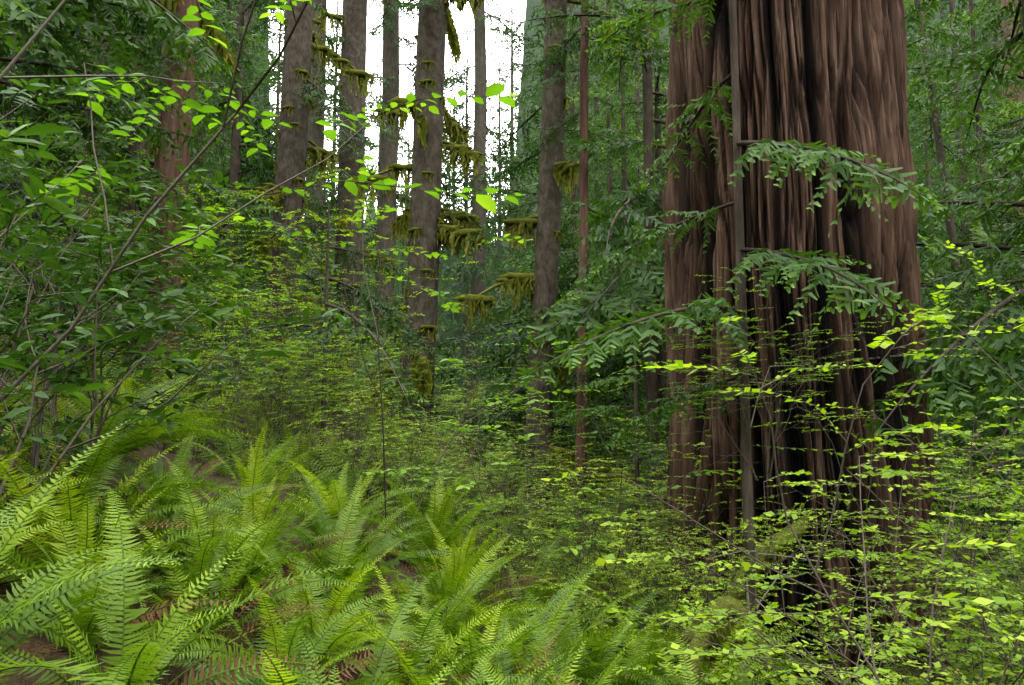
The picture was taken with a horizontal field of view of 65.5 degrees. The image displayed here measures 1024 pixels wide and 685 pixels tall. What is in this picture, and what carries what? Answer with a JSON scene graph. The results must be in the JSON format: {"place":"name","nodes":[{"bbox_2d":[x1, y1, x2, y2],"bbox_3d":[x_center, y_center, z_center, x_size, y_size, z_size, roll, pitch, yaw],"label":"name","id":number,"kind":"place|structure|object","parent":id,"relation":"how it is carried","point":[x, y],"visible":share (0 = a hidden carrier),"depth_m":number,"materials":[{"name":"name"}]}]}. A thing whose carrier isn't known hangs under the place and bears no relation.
{"place":"outdoors","nodes":[
{"label":"outdoors","id":0,"kind":"place"},
{"bbox_2d":[268,0,525,235],"label":"sky","id":1,"kind":"structure","parent":0,"point":[407,29],"materials":[{"name":"white"}]},
{"bbox_2d":[0,370,1023,684],"bbox_3d":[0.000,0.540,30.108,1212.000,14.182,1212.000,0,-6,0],"label":"ground","id":2,"kind":"structure","parent":0,"point":[144,454],"depth_m":6.72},
{"bbox_2d":[69,27,88,337],"bbox_3d":[-17.075,-20.893,32.361,2.604,45.236,1.080,0,-6,0],"label":"trunk","id":3,"kind":"object","parent":2,"relation":"on","point":[75,197],"depth_m":30.99,"materials":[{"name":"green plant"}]},
{"bbox_2d":[69,9,116,375],"bbox_3d":[-9.267,-21.333,19.336,0.984,45.158,0.742,0,-6,0],"label":"trunk","id":4,"kind":"object","parent":2,"relation":"on","point":[96,147],"visible":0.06,"depth_m":17.25,"materials":[{"name":"brown plant"}]},
{"bbox_2d":[137,0,199,408],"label":"trunk","id":5,"kind":"object","parent":2,"relation":"on","point":[169,170],"visible":0.23,"depth_m":12.71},
{"bbox_2d":[0,0,351,552],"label":"dark leaf shrubs","id":6,"kind":"object","parent":2,"relation":"on","point":[25,314],"visible":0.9,"depth_m":4.89,"materials":[{"name":"green plant"}]},
{"bbox_2d":[235,4,249,250],"bbox_3d":[-13.324,-20.049,40.316,1.397,45.223,1.080,0,-6,0],"label":"trunk","id":7,"kind":"object","parent":2,"relation":"on","point":[246,13],"visible":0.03,"depth_m":39.63,"materials":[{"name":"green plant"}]},
{"bbox_2d":[256,0,312,430],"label":"trunk","id":8,"kind":"object","parent":2,"relation":"on","point":[292,145],"visible":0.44,"depth_m":18.31,"materials":[{"name":"brown plant"}]},
{"bbox_2d":[301,0,326,409],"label":"trunk","id":9,"kind":"object","parent":2,"relation":"on","point":[315,134],"visible":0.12,"depth_m":30.71,"materials":[{"name":"brown plant"}]},
{"bbox_2d":[326,0,366,434],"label":"trunk","id":10,"kind":"object","parent":2,"relation":"on","point":[354,35],"visible":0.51,"depth_m":25.39,"materials":[{"name":"brown plant"}]},
{"bbox_2d":[374,0,398,426],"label":"trunk","id":11,"kind":"object","parent":2,"relation":"on","point":[388,148],"visible":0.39,"depth_m":36.77,"materials":[{"name":"brown plant"}]},
{"bbox_2d":[396,0,446,485],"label":"trunk","id":12,"kind":"object","parent":2,"relation":"on","point":[425,209],"visible":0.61,"depth_m":16.19,"materials":[{"name":"brown plant"}]},
{"bbox_2d":[0,0,843,653],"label":"leafy branches","id":13,"kind":"object","parent":2,"relation":"on","point":[486,200],"visible":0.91,"depth_m":5.40,"materials":[{"name":"green plant"}]},
{"bbox_2d":[89,0,841,684],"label":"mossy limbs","id":14,"kind":"object","parent":2,"relation":"on","point":[455,232],"visible":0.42,"depth_m":16.07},
{"bbox_2d":[468,0,486,437],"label":"trunk","id":15,"kind":"object","parent":2,"relation":"on","point":[479,145],"visible":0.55,"depth_m":46.20,"materials":[{"name":"brown plant"}]},
{"bbox_2d":[0,355,1013,684],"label":"ferns","id":16,"kind":"object","parent":2,"relation":"on","point":[316,637],"visible":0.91,"depth_m":4.30,"materials":[{"name":"green plant"}]},
{"bbox_2d":[0,291,1020,683],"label":"sword ferns","id":17,"kind":"object","parent":2,"relation":"on","point":[316,463],"visible":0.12,"depth_m":9.58,"materials":[{"name":"green plant"}]},
{"bbox_2d":[0,0,1023,684],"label":"conifers","id":18,"kind":"object","parent":2,"relation":"on","point":[646,254],"visible":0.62,"depth_m":9.52,"materials":[{"name":"green plant"}]},
{"bbox_2d":[0,131,1023,684],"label":"shrubs","id":19,"kind":"object","parent":2,"relation":"on","point":[994,651],"visible":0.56,"depth_m":6.09,"materials":[{"name":"green plant"}]},
{"bbox_2d":[0,0,1023,655],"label":"conifer trees","id":20,"kind":"object","parent":2,"relation":"on","point":[238,170],"visible":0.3,"depth_m":15.92,"materials":[{"name":"green plant"}]},
{"bbox_2d":[0,0,1023,557],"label":"young conifers","id":21,"kind":"object","parent":2,"relation":"on","point":[600,176],"visible":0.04,"depth_m":29.72,"materials":[{"name":"green plant"}]},
{"bbox_2d":[0,0,1023,448],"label":"young conifers","id":22,"kind":"object","parent":2,"relation":"on","point":[496,254],"visible":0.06,"depth_m":53.56,"materials":[{"name":"green plant"}]},
{"bbox_2d":[3,0,1023,386],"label":"forest wall","id":23,"kind":"structure","parent":2,"relation":"on","point":[531,4],"depth_m":98.01,"materials":[{"name":"green plant"}]},
{"bbox_2d":[521,0,566,548],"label":"trunk","id":24,"kind":"object","parent":2,"relation":"on","point":[546,263],"visible":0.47,"depth_m":14.12,"materials":[{"name":"brown plant"}]},
{"bbox_2d":[573,0,588,563],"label":"trunk","id":25,"kind":"object","parent":2,"relation":"on","point":[580,453],"visible":0.63,"depth_m":13.16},
{"bbox_2d":[708,365,822,684],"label":"dead saplings","id":26,"kind":"object","parent":2,"relation":"on","point":[748,600],"visible":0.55,"depth_m":5.85,"materials":[{"name":"brown wood"}]},
{"bbox_2d":[663,0,952,684],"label":"redwood trunk","id":27,"kind":"object","parent":2,"relation":"on","point":[829,73],"visible":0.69,"depth_m":6.80,"materials":[{"name":"brown plant"}]},
{"bbox_2d":[914,0,1001,612],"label":"trunk","id":28,"kind":"object","parent":2,"relation":"on","point":[950,222],"visible":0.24,"depth_m":15.44,"materials":[{"name":"brown plant"}]},
{"bbox_2d":[996,0,1023,422],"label":"trunk","id":29,"kind":"object","parent":2,"relation":"on","point":[1008,32],"visible":0.03,"depth_m":26.80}
]}

